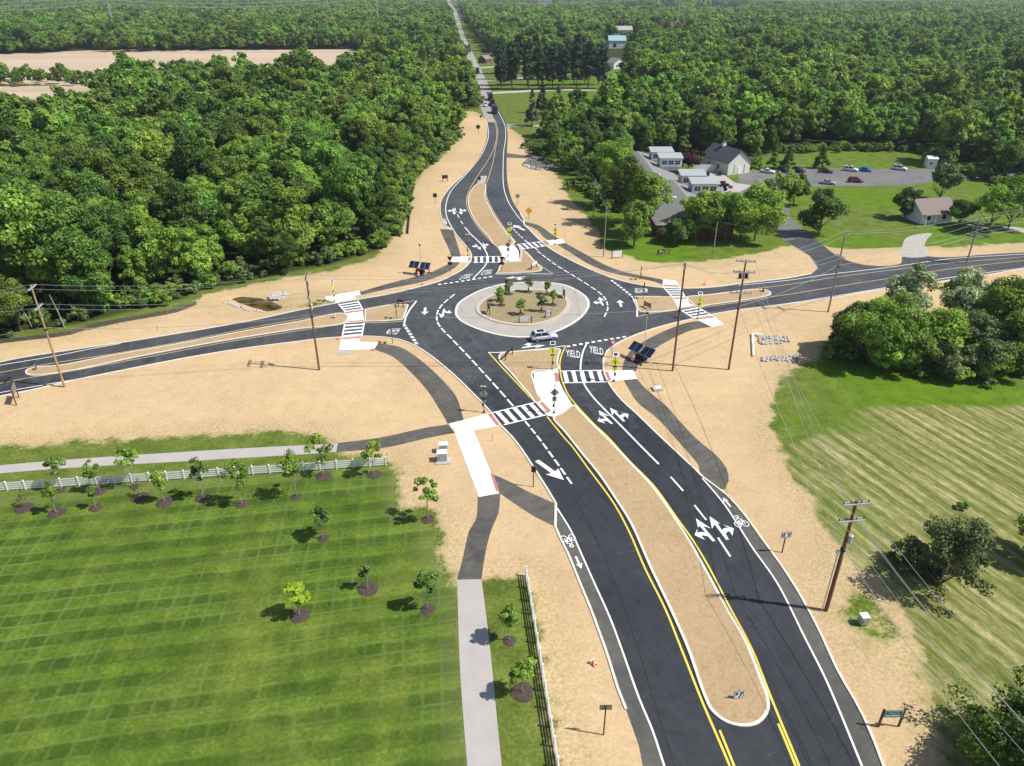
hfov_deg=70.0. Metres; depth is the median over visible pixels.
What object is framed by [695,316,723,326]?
concrete ramp
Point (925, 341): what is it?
broadleaf tree
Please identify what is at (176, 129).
broadleaf tree
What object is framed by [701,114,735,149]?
broadleaf tree
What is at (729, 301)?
island kerb
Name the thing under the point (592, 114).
broadleaf tree
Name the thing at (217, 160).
broadleaf tree
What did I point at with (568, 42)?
pine tree
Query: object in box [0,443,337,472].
concrete path
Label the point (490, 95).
truck
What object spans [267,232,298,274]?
broadleaf tree
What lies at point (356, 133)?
broadleaf tree
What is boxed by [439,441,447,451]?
utility box
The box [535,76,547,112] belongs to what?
conifer tree
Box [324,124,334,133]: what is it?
broadleaf tree
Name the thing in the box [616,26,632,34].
house
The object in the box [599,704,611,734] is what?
road sign
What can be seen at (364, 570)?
young tree
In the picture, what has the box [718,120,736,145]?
broadleaf tree
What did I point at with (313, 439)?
young tree
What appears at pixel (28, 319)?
dead trunk
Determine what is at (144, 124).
broadleaf tree
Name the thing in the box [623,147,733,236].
school building
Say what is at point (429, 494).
young tree
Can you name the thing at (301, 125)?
broadleaf tree
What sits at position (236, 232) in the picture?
broadleaf tree
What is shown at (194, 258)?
broadleaf tree
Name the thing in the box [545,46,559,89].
pine tree
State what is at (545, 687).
rail fence
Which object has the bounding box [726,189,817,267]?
church drive
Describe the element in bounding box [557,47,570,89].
pine tree
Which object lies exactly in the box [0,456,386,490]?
rail fence
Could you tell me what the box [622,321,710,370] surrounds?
path
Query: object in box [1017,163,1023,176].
broadleaf tree
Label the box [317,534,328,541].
mulch ring
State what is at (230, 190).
broadleaf tree
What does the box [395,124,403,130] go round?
broadleaf tree
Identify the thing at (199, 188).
broadleaf tree
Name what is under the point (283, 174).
broadleaf tree
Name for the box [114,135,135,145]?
broadleaf tree
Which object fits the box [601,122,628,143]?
broadleaf tree
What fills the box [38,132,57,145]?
broadleaf tree
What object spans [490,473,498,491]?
tactile panel
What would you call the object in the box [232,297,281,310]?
pond water
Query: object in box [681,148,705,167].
purple tree
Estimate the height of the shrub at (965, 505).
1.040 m
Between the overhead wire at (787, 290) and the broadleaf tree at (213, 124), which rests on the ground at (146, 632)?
the broadleaf tree at (213, 124)
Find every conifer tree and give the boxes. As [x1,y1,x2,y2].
[524,89,539,125]
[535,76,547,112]
[544,105,558,139]
[556,86,563,101]
[750,147,763,168]
[766,152,779,168]
[780,148,796,167]
[812,147,830,168]
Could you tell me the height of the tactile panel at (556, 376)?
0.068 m
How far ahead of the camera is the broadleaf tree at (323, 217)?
162.13 m
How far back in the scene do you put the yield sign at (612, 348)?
120.12 m
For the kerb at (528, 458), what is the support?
on the road at (810, 716)
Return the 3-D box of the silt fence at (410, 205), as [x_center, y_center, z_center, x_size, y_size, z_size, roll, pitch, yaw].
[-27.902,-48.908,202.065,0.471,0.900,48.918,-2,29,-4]
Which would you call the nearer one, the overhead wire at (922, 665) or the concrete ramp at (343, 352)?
the overhead wire at (922, 665)
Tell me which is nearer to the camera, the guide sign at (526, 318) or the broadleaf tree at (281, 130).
the guide sign at (526, 318)
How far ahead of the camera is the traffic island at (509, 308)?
138.96 m
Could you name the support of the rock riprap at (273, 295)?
on the ground at (146, 632)
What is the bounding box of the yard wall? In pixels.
[693,164,715,170]
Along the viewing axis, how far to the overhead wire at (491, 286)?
109.41 m
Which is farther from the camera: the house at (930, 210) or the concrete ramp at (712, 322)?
the house at (930, 210)
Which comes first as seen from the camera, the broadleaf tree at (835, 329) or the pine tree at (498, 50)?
the broadleaf tree at (835, 329)
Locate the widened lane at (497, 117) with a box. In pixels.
[486,91,505,122]
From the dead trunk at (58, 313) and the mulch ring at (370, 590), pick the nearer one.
the mulch ring at (370, 590)
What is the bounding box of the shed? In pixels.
[923,156,938,167]
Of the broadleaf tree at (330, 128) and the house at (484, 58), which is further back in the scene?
the house at (484, 58)
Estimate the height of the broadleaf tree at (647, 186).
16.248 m
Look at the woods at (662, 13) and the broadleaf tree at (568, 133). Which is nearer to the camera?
the broadleaf tree at (568, 133)
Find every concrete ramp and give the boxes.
[325,292,360,302]
[337,350,351,354]
[339,337,377,349]
[346,311,363,322]
[449,413,499,496]
[451,256,470,261]
[498,245,519,261]
[534,370,571,416]
[545,239,564,244]
[605,370,636,380]
[663,279,679,286]
[673,297,694,308]
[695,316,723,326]
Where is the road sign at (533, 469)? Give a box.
[531,466,535,486]
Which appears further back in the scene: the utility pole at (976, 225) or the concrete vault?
the utility pole at (976, 225)
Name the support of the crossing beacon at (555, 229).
on the concrete ramp at (557, 241)
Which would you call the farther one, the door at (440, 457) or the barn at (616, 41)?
the barn at (616, 41)
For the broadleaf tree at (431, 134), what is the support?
on the ground at (146, 632)
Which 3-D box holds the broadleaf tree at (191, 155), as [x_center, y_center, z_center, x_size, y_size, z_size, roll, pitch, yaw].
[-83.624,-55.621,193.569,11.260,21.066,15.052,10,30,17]
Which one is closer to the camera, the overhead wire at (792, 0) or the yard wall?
the yard wall
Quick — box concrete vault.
[651,385,663,391]
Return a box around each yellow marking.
[0,19,1023,383]
[489,346,799,765]
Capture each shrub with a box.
[719,180,732,190]
[956,501,969,508]
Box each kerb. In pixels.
[0,176,1022,765]
[25,313,347,375]
[365,304,408,321]
[455,282,589,337]
[468,183,514,246]
[476,289,570,325]
[497,247,541,273]
[498,348,560,403]
[553,405,769,726]
[635,296,678,312]
[686,289,770,306]
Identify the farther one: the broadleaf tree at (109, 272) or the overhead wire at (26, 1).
the overhead wire at (26, 1)
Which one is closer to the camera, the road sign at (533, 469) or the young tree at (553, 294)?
the road sign at (533, 469)
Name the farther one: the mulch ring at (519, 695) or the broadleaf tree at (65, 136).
the broadleaf tree at (65, 136)
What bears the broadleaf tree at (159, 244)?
on the ground at (146, 632)
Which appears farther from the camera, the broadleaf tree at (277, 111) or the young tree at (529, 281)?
the broadleaf tree at (277, 111)
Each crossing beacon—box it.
[330,280,334,301]
[465,234,469,255]
[479,386,487,412]
[505,239,510,260]
[507,223,511,242]
[548,341,556,369]
[550,384,558,412]
[553,223,557,244]
[611,352,618,381]
[696,292,702,318]
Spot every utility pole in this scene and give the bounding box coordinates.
[26,283,65,386]
[304,273,319,369]
[592,178,595,219]
[603,208,606,256]
[671,263,686,370]
[712,222,717,258]
[728,259,755,369]
[821,500,869,611]
[827,230,850,311]
[964,214,988,262]
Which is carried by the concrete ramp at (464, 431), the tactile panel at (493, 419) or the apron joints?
the tactile panel at (493, 419)
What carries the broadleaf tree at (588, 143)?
on the ground at (146, 632)
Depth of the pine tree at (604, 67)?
426.00 m
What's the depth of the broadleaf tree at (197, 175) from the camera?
189.81 m
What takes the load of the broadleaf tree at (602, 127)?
on the ground at (146, 632)
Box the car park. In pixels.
[739,164,1018,187]
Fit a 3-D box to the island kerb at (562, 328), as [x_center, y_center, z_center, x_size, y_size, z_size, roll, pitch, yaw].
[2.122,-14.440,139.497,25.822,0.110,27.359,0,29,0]
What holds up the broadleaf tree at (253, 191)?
on the ground at (146, 632)
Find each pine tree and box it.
[493,48,501,85]
[494,35,506,58]
[494,53,507,89]
[498,44,505,58]
[505,47,518,88]
[506,42,517,85]
[514,34,524,73]
[514,42,521,79]
[521,47,533,84]
[522,40,535,89]
[532,34,539,45]
[532,49,539,84]
[533,45,545,88]
[543,44,549,64]
[544,46,554,85]
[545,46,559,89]
[556,45,566,81]
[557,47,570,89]
[565,39,572,52]
[568,47,575,84]
[570,42,584,88]
[571,33,582,73]
[579,48,591,84]
[582,35,587,48]
[582,40,596,88]
[593,43,604,84]
[595,47,610,81]
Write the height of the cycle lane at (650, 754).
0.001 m
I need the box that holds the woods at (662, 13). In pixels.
[0,0,1023,35]
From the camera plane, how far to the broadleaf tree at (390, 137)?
220.12 m
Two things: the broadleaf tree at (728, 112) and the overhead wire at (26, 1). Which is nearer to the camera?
the broadleaf tree at (728, 112)
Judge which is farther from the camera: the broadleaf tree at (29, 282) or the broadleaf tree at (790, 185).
the broadleaf tree at (790, 185)
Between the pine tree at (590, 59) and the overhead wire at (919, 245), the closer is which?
the overhead wire at (919, 245)
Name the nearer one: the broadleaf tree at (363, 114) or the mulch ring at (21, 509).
the mulch ring at (21, 509)
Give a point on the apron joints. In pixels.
(508, 326)
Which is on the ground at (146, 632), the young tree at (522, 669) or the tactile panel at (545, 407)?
the young tree at (522, 669)
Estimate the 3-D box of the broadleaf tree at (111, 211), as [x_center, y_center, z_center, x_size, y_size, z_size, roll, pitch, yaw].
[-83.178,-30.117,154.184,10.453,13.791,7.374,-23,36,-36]
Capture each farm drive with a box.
[492,88,596,93]
[506,124,538,126]
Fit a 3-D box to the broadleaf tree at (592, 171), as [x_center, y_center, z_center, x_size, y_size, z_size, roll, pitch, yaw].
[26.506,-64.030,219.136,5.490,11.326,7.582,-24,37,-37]
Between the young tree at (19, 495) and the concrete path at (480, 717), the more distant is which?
the young tree at (19, 495)
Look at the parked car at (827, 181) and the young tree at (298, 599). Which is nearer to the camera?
the young tree at (298, 599)
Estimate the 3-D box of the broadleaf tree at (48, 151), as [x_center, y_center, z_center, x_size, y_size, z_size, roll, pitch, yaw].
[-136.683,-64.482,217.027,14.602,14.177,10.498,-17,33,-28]
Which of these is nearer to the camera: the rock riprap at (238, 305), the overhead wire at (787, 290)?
the overhead wire at (787, 290)
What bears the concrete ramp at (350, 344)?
on the ground at (146, 632)
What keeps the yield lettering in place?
on the road at (810, 716)
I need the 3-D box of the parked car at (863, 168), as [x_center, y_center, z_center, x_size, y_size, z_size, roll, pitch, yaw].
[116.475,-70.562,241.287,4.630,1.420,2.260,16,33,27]
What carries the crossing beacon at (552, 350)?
on the traffic island at (521, 366)
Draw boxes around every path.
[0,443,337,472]
[336,424,452,451]
[360,229,460,294]
[374,343,463,423]
[457,493,499,579]
[457,579,501,765]
[494,475,554,525]
[525,222,662,284]
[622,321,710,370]
[624,379,728,488]
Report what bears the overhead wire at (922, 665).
attached to the utility pole at (848, 538)
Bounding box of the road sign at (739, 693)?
[733,689,744,698]
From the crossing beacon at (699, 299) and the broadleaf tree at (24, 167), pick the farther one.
the broadleaf tree at (24, 167)
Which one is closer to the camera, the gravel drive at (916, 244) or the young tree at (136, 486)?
the young tree at (136, 486)
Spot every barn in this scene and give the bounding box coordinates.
[607,35,626,48]
[701,140,751,174]
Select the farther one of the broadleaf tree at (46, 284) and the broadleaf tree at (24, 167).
the broadleaf tree at (24, 167)
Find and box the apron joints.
[458,285,585,335]
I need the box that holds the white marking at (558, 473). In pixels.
[0,115,1020,765]
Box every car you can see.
[530,329,557,341]
[760,168,774,173]
[777,166,787,171]
[791,166,805,172]
[819,168,833,173]
[820,179,835,184]
[843,165,858,171]
[847,176,863,182]
[858,166,872,171]
[892,164,907,170]
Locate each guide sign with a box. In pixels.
[10,380,18,404]
[505,346,512,360]
[519,316,531,322]
[545,309,550,317]
[611,250,622,257]
[644,300,650,308]
[657,249,669,254]
[877,708,905,726]
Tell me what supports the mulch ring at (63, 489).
on the ground at (146, 632)
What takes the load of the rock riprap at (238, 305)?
on the ground at (146, 632)
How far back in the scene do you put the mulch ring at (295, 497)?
87.75 m
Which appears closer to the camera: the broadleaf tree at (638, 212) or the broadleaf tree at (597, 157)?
the broadleaf tree at (638, 212)
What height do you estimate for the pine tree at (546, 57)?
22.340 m
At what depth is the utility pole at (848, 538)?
67.93 m
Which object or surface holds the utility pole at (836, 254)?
on the ground at (146, 632)
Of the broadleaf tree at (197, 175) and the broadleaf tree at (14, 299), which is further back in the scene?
the broadleaf tree at (197, 175)
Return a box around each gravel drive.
[899,233,931,257]
[1001,225,1023,231]
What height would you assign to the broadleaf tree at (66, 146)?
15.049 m
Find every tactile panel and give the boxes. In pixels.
[341,337,360,338]
[488,413,498,425]
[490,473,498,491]
[540,401,550,411]
[554,372,559,381]
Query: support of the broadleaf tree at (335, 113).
on the ground at (146, 632)
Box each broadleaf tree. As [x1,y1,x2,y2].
[0,123,45,173]
[0,152,22,176]
[0,169,20,184]
[0,177,69,311]
[0,254,29,285]
[0,274,32,330]
[7,243,37,291]
[17,163,53,192]
[18,162,51,178]
[18,165,29,175]
[33,141,56,158]
[35,188,57,194]
[35,256,69,299]
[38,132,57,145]
[38,156,58,166]
[41,165,82,194]
[43,230,114,309]
[50,144,82,172]
[52,126,97,147]
[55,127,87,145]
[56,142,84,153]
[58,190,104,245]
[60,146,138,205]
[61,167,121,208]
[67,239,113,284]
[71,132,148,169]
[73,200,105,237]
[74,196,128,216]
[85,113,117,149]
[86,213,140,282]
[101,208,130,231]
[113,118,143,143]
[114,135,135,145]
[114,245,149,293]
[120,194,146,211]
[123,155,167,194]
[123,190,150,200]
[125,128,182,180]
[125,204,186,282]
[128,161,174,196]
[131,119,153,131]
[134,195,153,208]
[142,202,167,226]
[143,121,170,133]
[147,179,210,233]
[155,110,179,123]
[157,121,203,149]
[168,131,217,182]
[168,226,212,278]
[182,121,203,137]
[183,176,206,192]
[184,171,209,183]
[186,181,227,206]
[192,127,217,156]
[192,185,205,198]
[194,189,234,219]
[194,224,224,267]
[198,112,230,150]
[208,155,252,185]
[209,210,233,255]
[210,154,220,165]
[214,143,231,159]
[216,119,247,148]
[218,178,243,215]
[218,203,273,260]
[221,105,245,125]
[222,133,257,152]
[229,143,252,167]
[236,134,277,164]
[236,171,281,217]
[240,106,268,125]
[240,115,278,142]
[245,157,270,174]
[250,216,274,259]
[252,99,297,131]
[252,160,300,199]
[260,160,304,204]
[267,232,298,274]
[268,131,318,164]
[268,133,280,143]
[268,183,317,255]
[270,142,315,160]
[271,130,290,142]
[278,128,284,133]
[280,117,322,139]
[288,159,322,192]
[293,175,324,210]
[294,103,331,127]
[300,140,350,171]
[307,120,327,139]
[308,198,355,245]
[313,136,331,142]
[313,162,338,178]
[317,162,369,239]
[318,95,357,122]
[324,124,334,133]
[324,128,348,146]
[334,113,356,129]
[336,101,361,121]
[337,148,352,161]
[340,116,374,152]
[342,154,376,184]
[345,131,376,149]
[350,106,382,139]
[350,144,370,152]
[351,176,399,222]
[352,145,392,182]
[359,209,378,241]
[366,113,384,136]
[370,124,407,157]
[373,145,397,182]
[376,189,396,222]
[380,175,403,199]
[391,150,410,180]
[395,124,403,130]
[397,120,412,131]
[399,123,409,130]
[399,129,422,170]
[410,113,430,134]
[417,129,430,148]
[417,139,429,157]
[427,119,435,141]
[463,44,471,54]
[545,123,566,151]
[548,133,563,155]
[559,115,575,137]
[561,134,585,167]
[564,129,576,149]
[568,112,587,144]
[570,152,585,172]
[578,152,594,177]
[581,120,603,146]
[582,133,597,163]
[584,107,604,122]
[588,153,603,181]
[593,119,606,132]
[594,137,629,189]
[594,155,613,185]
[597,153,659,221]
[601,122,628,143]
[602,112,610,127]
[607,105,634,143]
[621,169,674,218]
[621,199,655,246]
[623,144,634,154]
[626,135,632,147]
[630,120,650,152]
[631,112,655,146]
[644,130,656,149]
[652,118,663,146]
[657,217,691,244]
[659,123,676,146]
[677,134,691,151]
[679,189,720,240]
[680,118,693,143]
[690,109,713,150]
[692,100,717,148]
[694,208,731,237]
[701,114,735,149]
[703,190,757,241]
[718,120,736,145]
[719,108,736,135]
[730,197,763,239]
[731,180,788,240]
[742,130,763,154]
[761,125,779,152]
[761,178,786,198]
[774,168,804,203]
[791,173,812,205]
[796,187,851,235]
[830,300,875,349]
[835,291,920,363]
[865,314,938,368]
[866,339,908,370]
[884,262,941,319]
[885,534,949,579]
[892,186,923,218]
[912,306,972,351]
[919,514,999,596]
[928,336,977,380]
[931,163,965,196]
[938,266,1003,315]
[942,678,1023,765]
[949,199,981,225]
[959,709,1023,765]
[960,309,1023,375]
[965,336,1015,378]
[972,130,1004,164]
[973,183,1023,231]
[981,275,1023,322]
[984,144,1009,172]
[990,665,1023,739]
[991,308,1023,369]
[998,300,1023,324]
[999,138,1023,175]
[1002,174,1023,227]
[1014,513,1023,536]
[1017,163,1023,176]
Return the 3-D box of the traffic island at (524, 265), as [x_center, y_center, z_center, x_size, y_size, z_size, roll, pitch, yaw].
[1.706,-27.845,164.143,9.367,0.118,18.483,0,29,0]
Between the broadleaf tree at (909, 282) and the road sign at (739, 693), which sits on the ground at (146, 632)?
the broadleaf tree at (909, 282)
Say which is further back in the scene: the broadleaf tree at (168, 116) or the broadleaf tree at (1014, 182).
the broadleaf tree at (168, 116)
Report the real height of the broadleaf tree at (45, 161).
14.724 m
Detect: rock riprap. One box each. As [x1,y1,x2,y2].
[224,300,264,312]
[267,291,289,299]
[522,156,554,168]
[522,164,547,169]
[757,334,791,344]
[760,354,800,361]
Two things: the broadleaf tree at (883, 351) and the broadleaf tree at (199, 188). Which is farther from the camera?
the broadleaf tree at (199, 188)
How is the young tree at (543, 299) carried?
on the traffic island at (509, 308)
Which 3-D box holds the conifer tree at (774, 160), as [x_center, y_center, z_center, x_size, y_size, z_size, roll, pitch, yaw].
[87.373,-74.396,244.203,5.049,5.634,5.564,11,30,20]
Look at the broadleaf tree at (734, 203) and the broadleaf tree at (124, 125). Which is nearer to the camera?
the broadleaf tree at (734, 203)
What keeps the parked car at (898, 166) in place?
on the car park
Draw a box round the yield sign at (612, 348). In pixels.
[610,340,616,353]
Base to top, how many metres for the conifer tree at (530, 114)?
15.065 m
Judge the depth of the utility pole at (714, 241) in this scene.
162.50 m
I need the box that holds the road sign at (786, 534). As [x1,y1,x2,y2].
[781,531,791,552]
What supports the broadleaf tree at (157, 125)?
on the ground at (146, 632)
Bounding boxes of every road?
[0,122,1023,765]
[447,0,493,121]
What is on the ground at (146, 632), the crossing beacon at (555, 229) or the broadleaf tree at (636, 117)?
the broadleaf tree at (636, 117)
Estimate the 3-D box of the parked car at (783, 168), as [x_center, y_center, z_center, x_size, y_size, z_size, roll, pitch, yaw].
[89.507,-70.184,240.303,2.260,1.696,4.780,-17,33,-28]
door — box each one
[437,454,446,460]
[862,619,869,624]
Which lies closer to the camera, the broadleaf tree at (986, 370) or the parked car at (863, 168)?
the broadleaf tree at (986, 370)
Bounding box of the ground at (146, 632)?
[0,0,1023,765]
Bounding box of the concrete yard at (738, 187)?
[705,171,750,191]
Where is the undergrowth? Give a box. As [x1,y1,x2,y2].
[0,67,1023,387]
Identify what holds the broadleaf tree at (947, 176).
on the ground at (146, 632)
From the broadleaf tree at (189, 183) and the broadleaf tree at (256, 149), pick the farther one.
the broadleaf tree at (256, 149)
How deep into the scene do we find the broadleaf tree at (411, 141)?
232.48 m
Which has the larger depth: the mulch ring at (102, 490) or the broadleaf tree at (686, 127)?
the broadleaf tree at (686, 127)
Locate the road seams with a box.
[547,455,674,765]
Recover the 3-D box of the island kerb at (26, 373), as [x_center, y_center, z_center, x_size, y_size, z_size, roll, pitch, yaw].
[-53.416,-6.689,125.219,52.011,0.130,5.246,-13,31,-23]
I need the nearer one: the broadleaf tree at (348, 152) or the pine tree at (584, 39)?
the broadleaf tree at (348, 152)
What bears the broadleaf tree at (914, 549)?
on the ground at (146, 632)
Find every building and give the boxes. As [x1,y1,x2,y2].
[537,0,550,5]
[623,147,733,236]
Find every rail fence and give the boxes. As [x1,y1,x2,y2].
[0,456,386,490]
[525,566,559,765]
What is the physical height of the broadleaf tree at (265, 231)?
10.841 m
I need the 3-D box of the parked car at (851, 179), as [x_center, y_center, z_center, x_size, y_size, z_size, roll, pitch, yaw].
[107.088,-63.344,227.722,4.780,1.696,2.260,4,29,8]
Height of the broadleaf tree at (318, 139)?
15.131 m
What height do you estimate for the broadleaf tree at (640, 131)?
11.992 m
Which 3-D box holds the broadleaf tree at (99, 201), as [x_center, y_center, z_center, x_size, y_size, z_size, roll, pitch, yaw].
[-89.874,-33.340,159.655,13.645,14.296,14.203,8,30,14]
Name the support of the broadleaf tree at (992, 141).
on the ground at (146, 632)
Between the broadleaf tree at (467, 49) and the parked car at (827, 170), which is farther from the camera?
the broadleaf tree at (467, 49)
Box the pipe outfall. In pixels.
[751,333,761,356]
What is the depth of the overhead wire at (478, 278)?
108.36 m
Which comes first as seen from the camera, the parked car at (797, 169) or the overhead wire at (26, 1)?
the parked car at (797, 169)
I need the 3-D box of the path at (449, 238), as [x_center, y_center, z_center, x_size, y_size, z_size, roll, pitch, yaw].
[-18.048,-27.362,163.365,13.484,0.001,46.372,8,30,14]
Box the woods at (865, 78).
[0,14,1023,163]
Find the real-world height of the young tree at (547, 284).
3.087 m
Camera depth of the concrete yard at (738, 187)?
225.62 m
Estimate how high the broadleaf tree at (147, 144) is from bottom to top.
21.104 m
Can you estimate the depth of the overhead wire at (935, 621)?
57.67 m
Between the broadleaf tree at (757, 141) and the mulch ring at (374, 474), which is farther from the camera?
the broadleaf tree at (757, 141)
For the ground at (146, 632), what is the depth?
85.28 m
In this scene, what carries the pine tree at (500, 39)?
on the ground at (146, 632)
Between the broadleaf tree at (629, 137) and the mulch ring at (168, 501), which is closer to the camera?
the mulch ring at (168, 501)
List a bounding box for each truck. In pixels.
[488,92,492,98]
[492,104,496,112]
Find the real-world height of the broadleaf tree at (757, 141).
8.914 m
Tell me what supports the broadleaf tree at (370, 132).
on the ground at (146, 632)
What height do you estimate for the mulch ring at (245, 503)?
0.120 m
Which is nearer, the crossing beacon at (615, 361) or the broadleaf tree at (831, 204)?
the crossing beacon at (615, 361)
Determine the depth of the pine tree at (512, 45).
438.61 m
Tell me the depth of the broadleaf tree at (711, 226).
173.23 m
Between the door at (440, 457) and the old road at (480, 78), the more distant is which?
the old road at (480, 78)
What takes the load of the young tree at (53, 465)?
on the ground at (146, 632)
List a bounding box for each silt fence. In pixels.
[0,301,196,342]
[408,185,414,232]
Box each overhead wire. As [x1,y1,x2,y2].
[0,0,52,2]
[0,0,103,6]
[0,3,107,10]
[33,275,299,285]
[34,297,303,309]
[42,279,298,290]
[46,315,307,328]
[53,293,302,304]
[108,0,352,7]
[112,0,311,3]
[305,265,685,279]
[306,264,676,275]
[311,264,678,292]
[317,264,679,296]
[322,308,677,317]
[414,0,641,3]
[739,308,841,543]
[740,265,837,305]
[740,271,856,516]
[743,262,861,499]
[755,260,843,500]
[755,273,839,518]
[760,0,916,0]
[840,519,1023,752]
[841,235,973,264]
[844,502,1023,721]
[844,548,998,765]
[846,227,986,256]
[857,517,1023,723]
[862,501,1023,693]
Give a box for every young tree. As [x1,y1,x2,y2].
[14,487,26,506]
[39,481,57,511]
[42,456,65,489]
[81,459,100,489]
[85,486,95,506]
[113,446,138,485]
[131,477,143,496]
[148,470,165,500]
[188,456,208,496]
[218,458,248,503]
[276,448,300,495]
[283,581,310,614]
[304,432,333,474]
[310,505,331,537]
[357,564,369,587]
[360,438,381,471]
[412,476,439,518]
[413,570,438,608]
[496,286,504,300]
[496,291,503,304]
[497,603,518,639]
[504,278,513,292]
[508,656,537,691]
[515,298,525,312]
[523,277,533,290]
[536,295,547,310]
[544,281,550,293]
[549,289,557,303]
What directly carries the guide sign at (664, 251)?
on the ground at (146, 632)
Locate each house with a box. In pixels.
[478,55,492,62]
[607,57,622,68]
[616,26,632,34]
[899,197,952,224]
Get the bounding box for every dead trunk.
[22,309,33,328]
[49,295,64,327]
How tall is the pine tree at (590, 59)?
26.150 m
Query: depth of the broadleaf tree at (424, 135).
260.78 m
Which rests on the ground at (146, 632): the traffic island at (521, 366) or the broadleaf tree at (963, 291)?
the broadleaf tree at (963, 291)
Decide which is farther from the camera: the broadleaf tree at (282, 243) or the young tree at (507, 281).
the broadleaf tree at (282, 243)
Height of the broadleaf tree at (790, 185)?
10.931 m
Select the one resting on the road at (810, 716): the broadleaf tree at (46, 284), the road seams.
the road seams
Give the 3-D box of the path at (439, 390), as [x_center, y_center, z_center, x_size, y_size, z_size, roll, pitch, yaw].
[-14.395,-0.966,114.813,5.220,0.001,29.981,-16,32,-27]
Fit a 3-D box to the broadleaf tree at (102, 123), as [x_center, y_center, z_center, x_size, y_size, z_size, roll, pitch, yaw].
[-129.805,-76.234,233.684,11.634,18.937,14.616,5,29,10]
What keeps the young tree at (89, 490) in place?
on the mulch ring at (98, 507)
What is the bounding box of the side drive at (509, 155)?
[507,153,531,158]
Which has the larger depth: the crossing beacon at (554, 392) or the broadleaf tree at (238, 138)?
the broadleaf tree at (238, 138)
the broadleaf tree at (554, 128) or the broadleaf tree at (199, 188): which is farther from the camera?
the broadleaf tree at (554, 128)
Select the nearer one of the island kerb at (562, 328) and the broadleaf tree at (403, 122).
the island kerb at (562, 328)
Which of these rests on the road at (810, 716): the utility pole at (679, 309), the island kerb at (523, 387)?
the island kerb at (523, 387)
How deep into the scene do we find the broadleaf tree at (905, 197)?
188.93 m
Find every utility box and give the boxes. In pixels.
[435,449,450,464]
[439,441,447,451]
[857,612,870,625]
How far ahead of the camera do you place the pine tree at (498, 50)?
439.76 m
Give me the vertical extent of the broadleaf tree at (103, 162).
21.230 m
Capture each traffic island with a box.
[27,313,346,373]
[366,305,406,320]
[457,282,586,335]
[469,183,513,245]
[477,176,486,182]
[480,290,566,323]
[498,246,540,272]
[500,349,558,401]
[555,406,766,722]
[636,297,677,311]
[687,289,769,305]
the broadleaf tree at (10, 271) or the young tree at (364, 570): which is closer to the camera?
the young tree at (364, 570)
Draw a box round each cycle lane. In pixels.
[441,122,487,226]
[557,510,662,765]
[703,478,881,765]
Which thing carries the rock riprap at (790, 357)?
on the ground at (146, 632)
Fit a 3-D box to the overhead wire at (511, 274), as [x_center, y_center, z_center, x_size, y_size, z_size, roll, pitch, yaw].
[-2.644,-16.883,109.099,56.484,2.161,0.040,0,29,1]
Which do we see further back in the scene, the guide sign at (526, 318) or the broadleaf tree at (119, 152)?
the broadleaf tree at (119, 152)
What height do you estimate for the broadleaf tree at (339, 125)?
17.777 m
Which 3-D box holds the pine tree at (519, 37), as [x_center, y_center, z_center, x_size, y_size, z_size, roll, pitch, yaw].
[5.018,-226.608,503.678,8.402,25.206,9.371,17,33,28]
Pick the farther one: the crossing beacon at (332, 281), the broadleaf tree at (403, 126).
the broadleaf tree at (403, 126)
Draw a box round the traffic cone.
[590,658,597,665]
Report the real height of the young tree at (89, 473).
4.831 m
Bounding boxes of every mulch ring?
[13,502,34,513]
[46,507,66,518]
[56,487,66,492]
[88,503,102,511]
[94,486,107,495]
[129,483,140,489]
[130,492,149,502]
[155,496,173,506]
[195,493,211,502]
[236,500,249,507]
[290,608,309,623]
[291,493,302,499]
[316,471,331,480]
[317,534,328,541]
[357,582,378,595]
[367,470,381,478]
[420,603,436,615]
[421,515,434,523]
[503,635,515,646]
[510,682,534,701]
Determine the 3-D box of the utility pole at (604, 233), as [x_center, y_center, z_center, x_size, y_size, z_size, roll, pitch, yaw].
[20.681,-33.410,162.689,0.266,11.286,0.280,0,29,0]
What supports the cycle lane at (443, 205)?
on the road at (810, 716)
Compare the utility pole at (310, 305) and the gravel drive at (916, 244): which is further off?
the gravel drive at (916, 244)
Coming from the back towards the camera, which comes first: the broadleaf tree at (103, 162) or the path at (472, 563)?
the broadleaf tree at (103, 162)
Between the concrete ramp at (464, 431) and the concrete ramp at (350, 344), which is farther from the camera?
the concrete ramp at (350, 344)
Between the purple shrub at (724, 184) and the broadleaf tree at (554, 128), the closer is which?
the purple shrub at (724, 184)
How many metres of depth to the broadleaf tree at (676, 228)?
170.60 m
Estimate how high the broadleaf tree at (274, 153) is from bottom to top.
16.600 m
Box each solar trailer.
[408,244,430,273]
[628,312,655,364]
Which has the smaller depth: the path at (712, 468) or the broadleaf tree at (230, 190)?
the path at (712, 468)
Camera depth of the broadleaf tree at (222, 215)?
161.53 m
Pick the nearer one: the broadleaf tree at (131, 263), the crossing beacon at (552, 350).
the crossing beacon at (552, 350)
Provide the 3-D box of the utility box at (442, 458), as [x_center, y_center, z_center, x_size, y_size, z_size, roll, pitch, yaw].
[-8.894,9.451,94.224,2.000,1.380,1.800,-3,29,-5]
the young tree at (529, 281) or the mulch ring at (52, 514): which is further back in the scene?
the young tree at (529, 281)
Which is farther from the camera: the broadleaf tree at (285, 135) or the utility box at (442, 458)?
the broadleaf tree at (285, 135)
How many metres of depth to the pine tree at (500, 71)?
423.70 m
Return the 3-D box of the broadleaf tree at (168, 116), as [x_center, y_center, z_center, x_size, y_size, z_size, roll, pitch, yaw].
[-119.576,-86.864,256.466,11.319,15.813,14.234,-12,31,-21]

